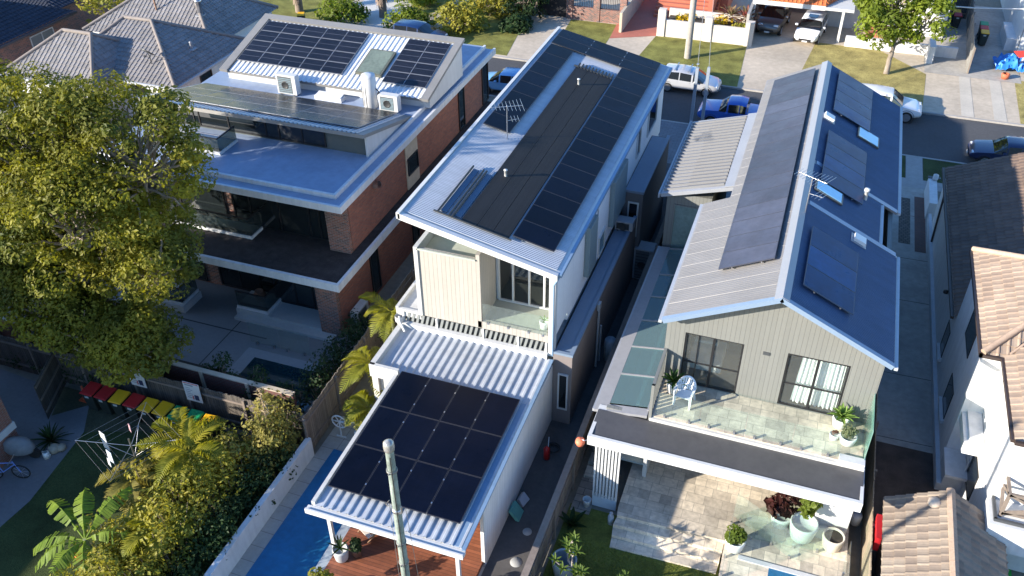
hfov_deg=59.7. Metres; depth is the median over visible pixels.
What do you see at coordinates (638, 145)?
window
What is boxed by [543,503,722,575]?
lawn
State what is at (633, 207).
window
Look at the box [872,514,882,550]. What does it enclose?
red crate
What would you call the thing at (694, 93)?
metal post
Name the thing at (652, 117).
window
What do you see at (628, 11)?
side wall
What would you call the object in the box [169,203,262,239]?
glass balustrade
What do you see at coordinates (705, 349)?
bed
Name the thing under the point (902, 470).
gravel yard
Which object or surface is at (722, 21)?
flower bush
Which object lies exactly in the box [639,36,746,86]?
verge lawn
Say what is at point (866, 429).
glass balustrade
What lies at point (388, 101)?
air conditioner
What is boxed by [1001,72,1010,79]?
orange bucket
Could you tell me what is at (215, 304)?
terrace
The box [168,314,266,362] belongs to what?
terrace joint
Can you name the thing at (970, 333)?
window
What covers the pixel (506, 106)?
tv antenna
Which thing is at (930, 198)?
wall
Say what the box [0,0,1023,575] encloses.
ground
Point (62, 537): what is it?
banana plant
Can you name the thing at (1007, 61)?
blue tarpaulin
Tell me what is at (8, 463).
bicycle
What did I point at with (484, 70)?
window
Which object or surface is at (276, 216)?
window
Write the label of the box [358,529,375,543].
deck chair
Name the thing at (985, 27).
wheelie bin
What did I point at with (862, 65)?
verge lawn
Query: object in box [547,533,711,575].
grass
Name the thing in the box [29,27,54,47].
window
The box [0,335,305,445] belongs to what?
paling fence
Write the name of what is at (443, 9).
wheel track
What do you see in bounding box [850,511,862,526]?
grey tub
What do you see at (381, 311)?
palm tree
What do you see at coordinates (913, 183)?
footpath
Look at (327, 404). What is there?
paling fence
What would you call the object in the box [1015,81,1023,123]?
verge lawn
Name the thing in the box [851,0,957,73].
street tree
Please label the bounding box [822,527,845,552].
plant pot
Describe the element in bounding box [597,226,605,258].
window
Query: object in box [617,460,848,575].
patio
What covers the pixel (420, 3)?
shrub
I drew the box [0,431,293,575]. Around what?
lawn
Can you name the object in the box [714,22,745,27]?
ground cover
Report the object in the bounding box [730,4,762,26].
bromeliad
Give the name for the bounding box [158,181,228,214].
window
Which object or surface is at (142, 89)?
window
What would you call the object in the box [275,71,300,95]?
air conditioner
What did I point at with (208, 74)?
window
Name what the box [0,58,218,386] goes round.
broadleaf tree
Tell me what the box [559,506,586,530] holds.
leafy plant
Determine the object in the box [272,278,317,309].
glazed door
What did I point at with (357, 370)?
palm tree
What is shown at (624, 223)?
air conditioner
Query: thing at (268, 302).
glass balustrade
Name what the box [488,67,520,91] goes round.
parked car
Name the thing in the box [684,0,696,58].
street pole
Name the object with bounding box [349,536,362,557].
potted plant
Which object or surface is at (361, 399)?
palm tree
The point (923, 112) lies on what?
kerb
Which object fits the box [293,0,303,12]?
palm tree
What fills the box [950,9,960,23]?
wheelie bin
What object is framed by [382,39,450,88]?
solar array
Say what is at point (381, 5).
palm tree
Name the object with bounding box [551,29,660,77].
solar array
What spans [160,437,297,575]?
hedge
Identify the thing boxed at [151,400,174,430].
wheelie bin
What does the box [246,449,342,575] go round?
swimming pool
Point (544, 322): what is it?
potted plant
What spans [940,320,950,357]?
window
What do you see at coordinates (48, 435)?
strappy plant
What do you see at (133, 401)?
wheelie bin
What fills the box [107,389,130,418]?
wheelie bin
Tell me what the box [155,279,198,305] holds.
glass balustrade
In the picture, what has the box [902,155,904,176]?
front lawn
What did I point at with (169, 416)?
wheelie bin
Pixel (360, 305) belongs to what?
air conditioner
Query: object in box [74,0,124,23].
shrub
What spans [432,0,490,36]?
shrub
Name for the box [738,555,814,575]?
pool coping
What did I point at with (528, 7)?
shrub
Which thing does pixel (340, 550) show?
potted plant
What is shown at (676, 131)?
front paving
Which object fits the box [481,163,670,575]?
side path
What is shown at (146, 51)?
tv antenna
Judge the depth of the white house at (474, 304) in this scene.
33.44 m
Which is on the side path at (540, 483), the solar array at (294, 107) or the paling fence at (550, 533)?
the paling fence at (550, 533)
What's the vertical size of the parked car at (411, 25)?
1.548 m
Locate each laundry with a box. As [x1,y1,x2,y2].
[99,431,109,450]
[106,449,114,463]
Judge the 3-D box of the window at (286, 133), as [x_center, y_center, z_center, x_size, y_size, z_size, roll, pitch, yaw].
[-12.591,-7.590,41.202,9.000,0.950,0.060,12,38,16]
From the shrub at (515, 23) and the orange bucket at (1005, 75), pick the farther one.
the shrub at (515, 23)
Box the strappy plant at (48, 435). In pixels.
[30,420,72,451]
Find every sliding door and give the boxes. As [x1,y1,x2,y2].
[497,258,548,309]
[680,332,744,393]
[777,353,850,415]
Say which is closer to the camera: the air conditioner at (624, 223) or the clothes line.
the clothes line
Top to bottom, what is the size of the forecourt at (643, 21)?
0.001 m
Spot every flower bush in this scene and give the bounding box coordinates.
[675,14,697,20]
[713,14,732,24]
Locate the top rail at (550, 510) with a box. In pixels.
[521,217,664,575]
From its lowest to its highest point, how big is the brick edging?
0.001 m
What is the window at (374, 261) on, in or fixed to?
in the brick house at (329, 243)
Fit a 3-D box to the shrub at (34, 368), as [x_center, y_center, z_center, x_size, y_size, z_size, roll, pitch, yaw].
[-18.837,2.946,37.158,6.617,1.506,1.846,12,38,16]
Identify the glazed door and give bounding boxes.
[174,259,207,280]
[217,266,272,291]
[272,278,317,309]
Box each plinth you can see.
[153,291,201,312]
[236,301,281,318]
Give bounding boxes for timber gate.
[33,352,65,418]
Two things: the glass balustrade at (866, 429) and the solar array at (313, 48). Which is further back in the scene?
the solar array at (313, 48)
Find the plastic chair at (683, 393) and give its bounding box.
[672,375,696,409]
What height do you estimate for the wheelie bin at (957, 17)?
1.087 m
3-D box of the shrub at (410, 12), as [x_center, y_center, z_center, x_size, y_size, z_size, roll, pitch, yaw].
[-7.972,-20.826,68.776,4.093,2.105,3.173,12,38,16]
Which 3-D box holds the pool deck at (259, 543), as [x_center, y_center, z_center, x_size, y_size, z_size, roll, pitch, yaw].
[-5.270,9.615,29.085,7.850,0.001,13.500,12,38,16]
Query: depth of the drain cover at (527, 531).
30.67 m
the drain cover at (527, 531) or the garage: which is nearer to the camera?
the garage
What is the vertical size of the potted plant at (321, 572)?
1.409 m
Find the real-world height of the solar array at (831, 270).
0.828 m
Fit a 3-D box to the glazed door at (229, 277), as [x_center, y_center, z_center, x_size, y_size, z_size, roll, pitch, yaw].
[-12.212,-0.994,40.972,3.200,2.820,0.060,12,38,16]
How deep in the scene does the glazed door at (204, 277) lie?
42.34 m
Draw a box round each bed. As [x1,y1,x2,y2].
[7,315,302,401]
[687,335,728,373]
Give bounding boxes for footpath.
[901,177,942,191]
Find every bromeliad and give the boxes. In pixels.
[713,4,743,23]
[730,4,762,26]
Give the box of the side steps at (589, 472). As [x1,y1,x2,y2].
[584,446,594,478]
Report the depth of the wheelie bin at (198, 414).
33.93 m
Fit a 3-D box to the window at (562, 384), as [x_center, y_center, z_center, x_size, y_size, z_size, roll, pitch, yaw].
[1.915,3.944,33.860,0.400,1.800,0.060,12,38,16]
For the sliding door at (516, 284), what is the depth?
33.84 m
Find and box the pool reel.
[331,415,346,437]
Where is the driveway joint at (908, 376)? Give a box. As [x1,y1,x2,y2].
[877,257,931,446]
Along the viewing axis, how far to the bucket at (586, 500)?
31.49 m
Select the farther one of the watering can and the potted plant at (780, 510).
the watering can
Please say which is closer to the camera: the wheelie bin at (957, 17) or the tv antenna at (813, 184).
the tv antenna at (813, 184)
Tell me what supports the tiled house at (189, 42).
on the ground at (402, 272)
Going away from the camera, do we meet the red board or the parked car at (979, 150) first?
the parked car at (979, 150)
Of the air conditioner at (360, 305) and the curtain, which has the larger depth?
the air conditioner at (360, 305)
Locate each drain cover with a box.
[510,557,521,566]
[523,528,531,535]
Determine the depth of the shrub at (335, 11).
69.42 m
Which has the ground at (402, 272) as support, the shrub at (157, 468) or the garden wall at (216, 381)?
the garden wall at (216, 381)
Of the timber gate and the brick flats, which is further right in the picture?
the timber gate
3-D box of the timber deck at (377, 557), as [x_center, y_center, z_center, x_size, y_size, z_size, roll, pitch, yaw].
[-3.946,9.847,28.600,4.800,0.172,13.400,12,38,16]
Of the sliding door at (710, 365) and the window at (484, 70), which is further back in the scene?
the window at (484, 70)
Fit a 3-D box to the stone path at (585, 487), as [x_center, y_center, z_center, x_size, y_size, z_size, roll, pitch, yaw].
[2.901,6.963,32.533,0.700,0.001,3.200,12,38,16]
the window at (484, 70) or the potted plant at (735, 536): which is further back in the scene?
the window at (484, 70)
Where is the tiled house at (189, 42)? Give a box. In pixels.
[0,0,278,119]
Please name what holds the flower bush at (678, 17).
on the garden wall at (673, 27)
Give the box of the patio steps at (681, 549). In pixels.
[610,517,723,573]
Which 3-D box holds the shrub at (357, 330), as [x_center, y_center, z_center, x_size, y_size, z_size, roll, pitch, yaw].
[-6.980,2.679,36.821,2.038,2.000,6.243,12,38,16]
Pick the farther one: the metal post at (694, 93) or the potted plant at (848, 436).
the metal post at (694, 93)
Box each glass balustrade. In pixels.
[148,126,237,154]
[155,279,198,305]
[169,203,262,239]
[235,283,280,314]
[256,341,305,355]
[663,413,829,456]
[720,507,789,575]
[744,517,850,575]
[860,395,872,456]
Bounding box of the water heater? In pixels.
[603,336,615,361]
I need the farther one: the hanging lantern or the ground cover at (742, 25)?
the ground cover at (742, 25)
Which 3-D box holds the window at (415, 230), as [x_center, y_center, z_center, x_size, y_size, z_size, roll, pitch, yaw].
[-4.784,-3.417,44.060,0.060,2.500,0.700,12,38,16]
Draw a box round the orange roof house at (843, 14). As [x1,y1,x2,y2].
[745,0,952,42]
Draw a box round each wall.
[0,316,297,411]
[204,437,313,575]
[619,0,643,32]
[656,7,755,46]
[844,35,958,58]
[924,174,940,219]
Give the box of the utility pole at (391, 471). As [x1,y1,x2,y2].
[383,439,417,575]
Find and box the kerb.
[489,55,1023,163]
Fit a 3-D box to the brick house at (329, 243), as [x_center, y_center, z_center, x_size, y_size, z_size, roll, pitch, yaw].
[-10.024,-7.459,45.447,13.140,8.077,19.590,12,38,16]
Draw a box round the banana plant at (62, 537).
[33,486,132,575]
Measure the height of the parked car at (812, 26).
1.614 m
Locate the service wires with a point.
(701, 32)
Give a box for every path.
[0,369,88,526]
[333,0,412,27]
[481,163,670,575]
[570,450,592,514]
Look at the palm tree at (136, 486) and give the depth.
30.78 m
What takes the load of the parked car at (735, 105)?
on the road
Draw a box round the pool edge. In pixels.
[313,524,349,575]
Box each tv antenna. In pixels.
[141,48,157,63]
[490,100,524,138]
[795,169,836,212]
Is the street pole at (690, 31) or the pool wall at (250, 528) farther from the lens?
the street pole at (690, 31)
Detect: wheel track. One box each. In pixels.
[428,0,466,21]
[433,8,466,28]
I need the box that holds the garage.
[876,488,1008,575]
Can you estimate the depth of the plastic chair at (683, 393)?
30.32 m
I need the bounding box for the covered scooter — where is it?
[3,436,41,457]
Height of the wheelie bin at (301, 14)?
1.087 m
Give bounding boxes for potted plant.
[307,566,333,575]
[328,535,352,562]
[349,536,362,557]
[539,315,548,329]
[661,367,686,394]
[724,524,747,553]
[763,492,804,529]
[790,498,822,543]
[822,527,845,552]
[827,402,858,429]
[829,430,839,440]
[840,423,858,446]
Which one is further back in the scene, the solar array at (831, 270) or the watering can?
the watering can
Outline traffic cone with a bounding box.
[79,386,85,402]
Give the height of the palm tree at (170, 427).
2.065 m
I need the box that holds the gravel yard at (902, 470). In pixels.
[871,441,939,575]
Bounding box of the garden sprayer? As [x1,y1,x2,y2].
[543,437,559,459]
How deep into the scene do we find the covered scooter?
33.09 m
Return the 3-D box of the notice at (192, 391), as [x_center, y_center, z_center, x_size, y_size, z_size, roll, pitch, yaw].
[-12.214,3.987,34.144,0.720,0.950,0.029,12,38,16]
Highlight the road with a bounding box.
[488,57,1023,162]
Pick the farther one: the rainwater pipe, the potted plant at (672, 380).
the rainwater pipe
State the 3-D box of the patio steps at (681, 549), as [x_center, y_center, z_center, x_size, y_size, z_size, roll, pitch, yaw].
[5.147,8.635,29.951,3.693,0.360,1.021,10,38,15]
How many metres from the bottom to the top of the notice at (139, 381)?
0.950 m
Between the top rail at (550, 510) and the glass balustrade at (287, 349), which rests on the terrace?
the glass balustrade at (287, 349)
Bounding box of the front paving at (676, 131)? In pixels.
[658,121,731,197]
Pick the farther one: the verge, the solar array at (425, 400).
the verge
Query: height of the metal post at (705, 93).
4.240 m
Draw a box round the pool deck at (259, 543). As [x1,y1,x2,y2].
[228,416,485,575]
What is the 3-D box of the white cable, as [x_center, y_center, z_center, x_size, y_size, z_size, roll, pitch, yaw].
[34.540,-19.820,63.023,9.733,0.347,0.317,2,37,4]
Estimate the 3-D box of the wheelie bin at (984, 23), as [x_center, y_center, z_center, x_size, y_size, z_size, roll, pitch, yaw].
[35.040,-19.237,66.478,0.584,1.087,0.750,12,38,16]
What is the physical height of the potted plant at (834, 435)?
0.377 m
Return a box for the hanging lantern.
[575,437,586,446]
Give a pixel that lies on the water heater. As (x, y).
(609, 341)
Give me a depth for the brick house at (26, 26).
62.41 m
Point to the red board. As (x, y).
(1019, 54)
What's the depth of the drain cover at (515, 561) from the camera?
29.66 m
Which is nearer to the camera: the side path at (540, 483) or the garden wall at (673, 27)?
the side path at (540, 483)
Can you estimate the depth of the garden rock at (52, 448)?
33.70 m
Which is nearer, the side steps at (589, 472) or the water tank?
the side steps at (589, 472)
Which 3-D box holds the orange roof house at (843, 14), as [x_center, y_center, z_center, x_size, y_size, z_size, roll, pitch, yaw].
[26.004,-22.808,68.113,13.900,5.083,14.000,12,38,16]
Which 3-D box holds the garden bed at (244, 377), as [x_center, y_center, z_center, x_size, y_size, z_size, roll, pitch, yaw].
[-15.125,2.793,36.597,14.800,0.001,0.630,12,38,16]
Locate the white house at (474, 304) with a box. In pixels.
[304,26,672,575]
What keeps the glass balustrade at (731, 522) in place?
on the patio
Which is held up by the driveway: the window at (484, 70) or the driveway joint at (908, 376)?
the driveway joint at (908, 376)
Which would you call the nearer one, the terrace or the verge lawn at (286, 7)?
the terrace
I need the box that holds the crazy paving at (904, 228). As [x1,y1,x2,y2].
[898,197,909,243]
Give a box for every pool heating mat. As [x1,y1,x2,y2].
[433,63,613,240]
[437,165,491,217]
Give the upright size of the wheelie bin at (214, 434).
1.087 m
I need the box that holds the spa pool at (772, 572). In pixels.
[768,568,796,575]
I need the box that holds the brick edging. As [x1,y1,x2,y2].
[914,196,925,252]
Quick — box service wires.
[697,0,713,67]
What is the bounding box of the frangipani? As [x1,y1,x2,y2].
[547,529,628,575]
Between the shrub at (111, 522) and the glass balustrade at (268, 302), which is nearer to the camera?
the shrub at (111, 522)
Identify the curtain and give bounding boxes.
[790,358,845,410]
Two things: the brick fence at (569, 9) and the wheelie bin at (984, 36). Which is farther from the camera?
the brick fence at (569, 9)
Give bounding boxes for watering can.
[42,450,50,458]
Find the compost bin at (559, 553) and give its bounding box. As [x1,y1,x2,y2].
[551,548,576,575]
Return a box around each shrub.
[0,338,100,386]
[49,448,211,575]
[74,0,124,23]
[78,420,265,575]
[130,420,207,506]
[197,351,307,412]
[297,308,388,405]
[314,0,371,25]
[381,3,436,28]
[394,0,450,6]
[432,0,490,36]
[468,0,521,18]
[498,11,533,34]
[501,0,549,18]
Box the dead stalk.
[255,387,269,421]
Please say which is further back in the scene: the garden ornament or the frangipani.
the garden ornament
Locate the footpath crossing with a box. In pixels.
[906,156,922,179]
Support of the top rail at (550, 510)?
on the paling fence at (550, 533)
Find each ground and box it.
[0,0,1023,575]
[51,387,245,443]
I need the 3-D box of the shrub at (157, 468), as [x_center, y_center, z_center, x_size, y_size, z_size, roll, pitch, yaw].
[-12.290,6.366,32.140,2.580,2.115,4.242,12,38,16]
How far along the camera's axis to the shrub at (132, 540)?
28.66 m
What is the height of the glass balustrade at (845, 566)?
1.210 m
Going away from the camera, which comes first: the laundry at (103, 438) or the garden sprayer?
the laundry at (103, 438)
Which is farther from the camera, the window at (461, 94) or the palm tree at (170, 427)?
the window at (461, 94)
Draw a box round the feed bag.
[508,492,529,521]
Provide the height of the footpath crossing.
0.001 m
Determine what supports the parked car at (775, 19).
on the verge
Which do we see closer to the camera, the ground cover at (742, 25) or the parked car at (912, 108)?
the parked car at (912, 108)
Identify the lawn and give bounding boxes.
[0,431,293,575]
[259,0,350,19]
[411,0,522,55]
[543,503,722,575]
[565,19,616,43]
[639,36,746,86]
[802,43,925,107]
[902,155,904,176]
[923,158,961,182]
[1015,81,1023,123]
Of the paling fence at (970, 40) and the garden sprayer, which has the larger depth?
the paling fence at (970, 40)
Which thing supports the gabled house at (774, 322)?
on the ground at (402, 272)
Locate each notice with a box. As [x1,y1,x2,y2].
[130,369,146,387]
[182,381,202,402]
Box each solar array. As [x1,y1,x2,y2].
[154,83,396,127]
[237,21,368,74]
[328,371,519,523]
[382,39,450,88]
[483,43,572,132]
[513,68,651,251]
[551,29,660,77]
[718,68,815,269]
[803,226,857,314]
[821,130,866,204]
[833,71,872,131]
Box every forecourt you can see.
[610,0,657,37]
[923,5,1020,83]
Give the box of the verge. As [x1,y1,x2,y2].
[331,0,1023,123]
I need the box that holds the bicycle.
[0,454,30,477]
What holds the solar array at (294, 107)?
on the brick house at (329, 243)
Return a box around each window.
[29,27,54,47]
[130,82,144,93]
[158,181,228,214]
[166,109,326,147]
[199,69,212,82]
[230,193,328,241]
[369,248,381,294]
[407,149,418,176]
[412,225,419,243]
[458,87,465,130]
[481,62,488,104]
[557,373,567,410]
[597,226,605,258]
[627,201,638,236]
[635,128,641,158]
[646,96,658,137]
[668,204,698,256]
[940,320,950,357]
[942,373,953,418]
[965,310,976,358]
[965,456,978,500]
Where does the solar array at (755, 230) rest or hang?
on the gabled house at (774, 322)
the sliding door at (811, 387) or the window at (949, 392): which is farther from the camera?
the window at (949, 392)
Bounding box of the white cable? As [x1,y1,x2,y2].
[951,6,1023,9]
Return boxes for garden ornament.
[608,511,613,524]
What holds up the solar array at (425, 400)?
on the white house at (474, 304)
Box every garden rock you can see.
[47,443,58,454]
[58,443,66,451]
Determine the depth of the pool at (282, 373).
37.27 m
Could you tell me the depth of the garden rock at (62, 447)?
33.82 m
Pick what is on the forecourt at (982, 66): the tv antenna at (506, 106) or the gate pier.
the gate pier
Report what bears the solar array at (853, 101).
on the gabled house at (774, 322)
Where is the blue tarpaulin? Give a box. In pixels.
[993,52,1023,72]
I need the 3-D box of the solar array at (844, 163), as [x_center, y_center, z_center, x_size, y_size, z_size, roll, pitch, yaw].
[13.067,-4.802,35.045,1.656,0.818,4.300,12,38,16]
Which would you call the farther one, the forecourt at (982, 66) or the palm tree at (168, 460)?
the forecourt at (982, 66)
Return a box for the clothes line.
[75,402,178,480]
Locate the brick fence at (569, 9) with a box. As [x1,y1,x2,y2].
[518,0,627,23]
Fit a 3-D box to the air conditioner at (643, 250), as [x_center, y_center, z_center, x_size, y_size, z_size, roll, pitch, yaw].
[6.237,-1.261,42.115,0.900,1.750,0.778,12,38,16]
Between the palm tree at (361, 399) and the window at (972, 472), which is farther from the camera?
the palm tree at (361, 399)
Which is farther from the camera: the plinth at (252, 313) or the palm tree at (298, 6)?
the palm tree at (298, 6)
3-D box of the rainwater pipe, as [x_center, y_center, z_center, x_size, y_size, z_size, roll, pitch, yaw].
[3.545,1.855,36.484,0.130,3.300,0.550,12,38,16]
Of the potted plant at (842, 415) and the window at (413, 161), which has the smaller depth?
the potted plant at (842, 415)
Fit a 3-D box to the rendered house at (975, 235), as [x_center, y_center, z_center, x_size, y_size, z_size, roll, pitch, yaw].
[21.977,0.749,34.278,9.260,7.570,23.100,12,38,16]
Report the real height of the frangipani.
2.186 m
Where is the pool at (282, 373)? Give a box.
[240,357,327,410]
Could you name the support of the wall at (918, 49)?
on the verge
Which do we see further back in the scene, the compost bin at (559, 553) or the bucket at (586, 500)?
the bucket at (586, 500)
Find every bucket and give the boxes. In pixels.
[583,495,590,506]
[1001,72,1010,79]
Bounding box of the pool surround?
[227,347,332,410]
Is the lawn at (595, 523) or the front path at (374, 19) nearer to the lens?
the lawn at (595, 523)
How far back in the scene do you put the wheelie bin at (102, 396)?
34.98 m
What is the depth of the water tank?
42.98 m
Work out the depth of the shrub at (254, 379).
35.03 m
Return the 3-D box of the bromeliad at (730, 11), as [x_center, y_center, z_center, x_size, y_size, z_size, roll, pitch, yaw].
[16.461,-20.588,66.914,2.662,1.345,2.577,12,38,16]
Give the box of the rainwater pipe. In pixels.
[594,301,601,366]
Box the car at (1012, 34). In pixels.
[1000,0,1023,56]
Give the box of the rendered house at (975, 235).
[927,153,1023,572]
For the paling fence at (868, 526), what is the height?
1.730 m
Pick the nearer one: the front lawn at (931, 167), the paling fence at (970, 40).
the front lawn at (931, 167)
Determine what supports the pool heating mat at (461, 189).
on the white house at (474, 304)
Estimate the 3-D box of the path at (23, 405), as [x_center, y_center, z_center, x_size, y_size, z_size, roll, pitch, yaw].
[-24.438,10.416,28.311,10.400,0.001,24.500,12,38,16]
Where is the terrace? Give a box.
[62,276,372,411]
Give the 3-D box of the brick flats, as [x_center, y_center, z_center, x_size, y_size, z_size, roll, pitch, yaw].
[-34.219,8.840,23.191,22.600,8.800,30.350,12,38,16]
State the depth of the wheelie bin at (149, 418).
34.40 m
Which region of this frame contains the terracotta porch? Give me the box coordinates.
[653,0,732,17]
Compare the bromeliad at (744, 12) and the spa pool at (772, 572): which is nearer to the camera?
the spa pool at (772, 572)
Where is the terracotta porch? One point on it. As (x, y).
(711, 5)
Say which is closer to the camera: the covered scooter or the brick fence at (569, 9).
the covered scooter
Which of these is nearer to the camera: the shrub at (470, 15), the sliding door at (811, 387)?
the sliding door at (811, 387)
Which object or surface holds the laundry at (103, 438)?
hanging from the clothes line
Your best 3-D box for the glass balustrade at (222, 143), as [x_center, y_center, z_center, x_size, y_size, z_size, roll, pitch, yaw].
[-14.666,-7.017,40.688,4.000,0.800,1.400,12,38,16]
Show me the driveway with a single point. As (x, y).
(904, 410)
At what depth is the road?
55.15 m
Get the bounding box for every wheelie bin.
[79,381,102,410]
[93,385,116,414]
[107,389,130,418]
[122,393,145,422]
[136,397,159,425]
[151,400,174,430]
[167,405,188,423]
[186,409,204,431]
[199,414,223,439]
[297,12,304,17]
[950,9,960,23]
[951,12,962,27]
[977,21,988,34]
[977,25,988,40]
[977,29,989,45]
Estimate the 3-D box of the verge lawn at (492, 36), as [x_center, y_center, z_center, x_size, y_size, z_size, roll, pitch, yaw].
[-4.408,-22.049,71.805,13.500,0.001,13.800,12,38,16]
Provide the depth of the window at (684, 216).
37.98 m
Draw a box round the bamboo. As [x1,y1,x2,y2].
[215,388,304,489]
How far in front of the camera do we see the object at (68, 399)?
35.22 m
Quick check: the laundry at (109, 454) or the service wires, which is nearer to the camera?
the laundry at (109, 454)
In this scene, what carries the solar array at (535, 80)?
on the white house at (474, 304)
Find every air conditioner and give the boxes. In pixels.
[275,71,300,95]
[350,299,369,326]
[378,92,401,112]
[615,215,635,232]
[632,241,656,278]
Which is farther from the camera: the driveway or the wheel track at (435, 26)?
the wheel track at (435, 26)
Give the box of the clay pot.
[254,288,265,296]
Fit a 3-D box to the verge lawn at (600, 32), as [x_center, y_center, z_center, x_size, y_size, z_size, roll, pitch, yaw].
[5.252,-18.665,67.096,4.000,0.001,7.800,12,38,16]
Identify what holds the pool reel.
on the pool deck at (259, 543)
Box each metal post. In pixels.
[689,63,698,121]
[701,67,710,120]
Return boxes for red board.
[1014,51,1023,57]
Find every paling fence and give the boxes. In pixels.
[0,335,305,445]
[302,266,415,448]
[529,235,662,575]
[859,390,878,575]
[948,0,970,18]
[966,0,975,73]
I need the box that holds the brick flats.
[0,398,18,467]
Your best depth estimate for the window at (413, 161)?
42.63 m
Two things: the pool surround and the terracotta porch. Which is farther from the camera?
the terracotta porch
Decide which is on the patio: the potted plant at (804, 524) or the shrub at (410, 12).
the potted plant at (804, 524)
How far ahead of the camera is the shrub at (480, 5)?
70.30 m
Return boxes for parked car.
[389,18,447,35]
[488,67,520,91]
[664,62,721,97]
[697,95,758,119]
[755,5,791,35]
[793,10,827,44]
[862,83,921,123]
[966,136,1023,160]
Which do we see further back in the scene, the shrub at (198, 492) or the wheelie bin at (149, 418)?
the wheelie bin at (149, 418)
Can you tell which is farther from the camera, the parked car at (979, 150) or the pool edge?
the parked car at (979, 150)
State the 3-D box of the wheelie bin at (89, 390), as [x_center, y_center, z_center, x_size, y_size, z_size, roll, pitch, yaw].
[-16.572,4.339,35.467,0.584,1.087,0.750,12,38,16]
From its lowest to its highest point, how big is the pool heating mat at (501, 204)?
0.730 m
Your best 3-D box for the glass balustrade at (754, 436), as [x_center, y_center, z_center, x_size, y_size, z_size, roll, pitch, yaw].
[7.593,4.431,28.951,5.900,1.060,0.070,12,38,16]
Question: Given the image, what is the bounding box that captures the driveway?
[876,186,932,453]
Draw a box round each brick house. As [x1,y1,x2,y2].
[0,0,121,66]
[97,13,495,342]
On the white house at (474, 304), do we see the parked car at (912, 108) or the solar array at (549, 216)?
the solar array at (549, 216)
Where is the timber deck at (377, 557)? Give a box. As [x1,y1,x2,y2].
[325,521,483,575]
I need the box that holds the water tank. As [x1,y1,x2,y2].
[361,72,378,108]
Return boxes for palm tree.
[94,456,165,515]
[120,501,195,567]
[135,418,230,489]
[137,407,227,473]
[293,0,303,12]
[339,345,382,401]
[342,390,375,429]
[358,291,397,341]
[375,0,387,17]
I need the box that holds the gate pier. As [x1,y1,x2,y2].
[925,38,935,63]
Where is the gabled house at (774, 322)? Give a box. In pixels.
[587,61,902,538]
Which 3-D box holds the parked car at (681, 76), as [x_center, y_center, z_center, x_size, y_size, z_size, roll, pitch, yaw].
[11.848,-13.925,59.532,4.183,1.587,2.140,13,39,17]
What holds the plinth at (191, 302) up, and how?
on the terrace

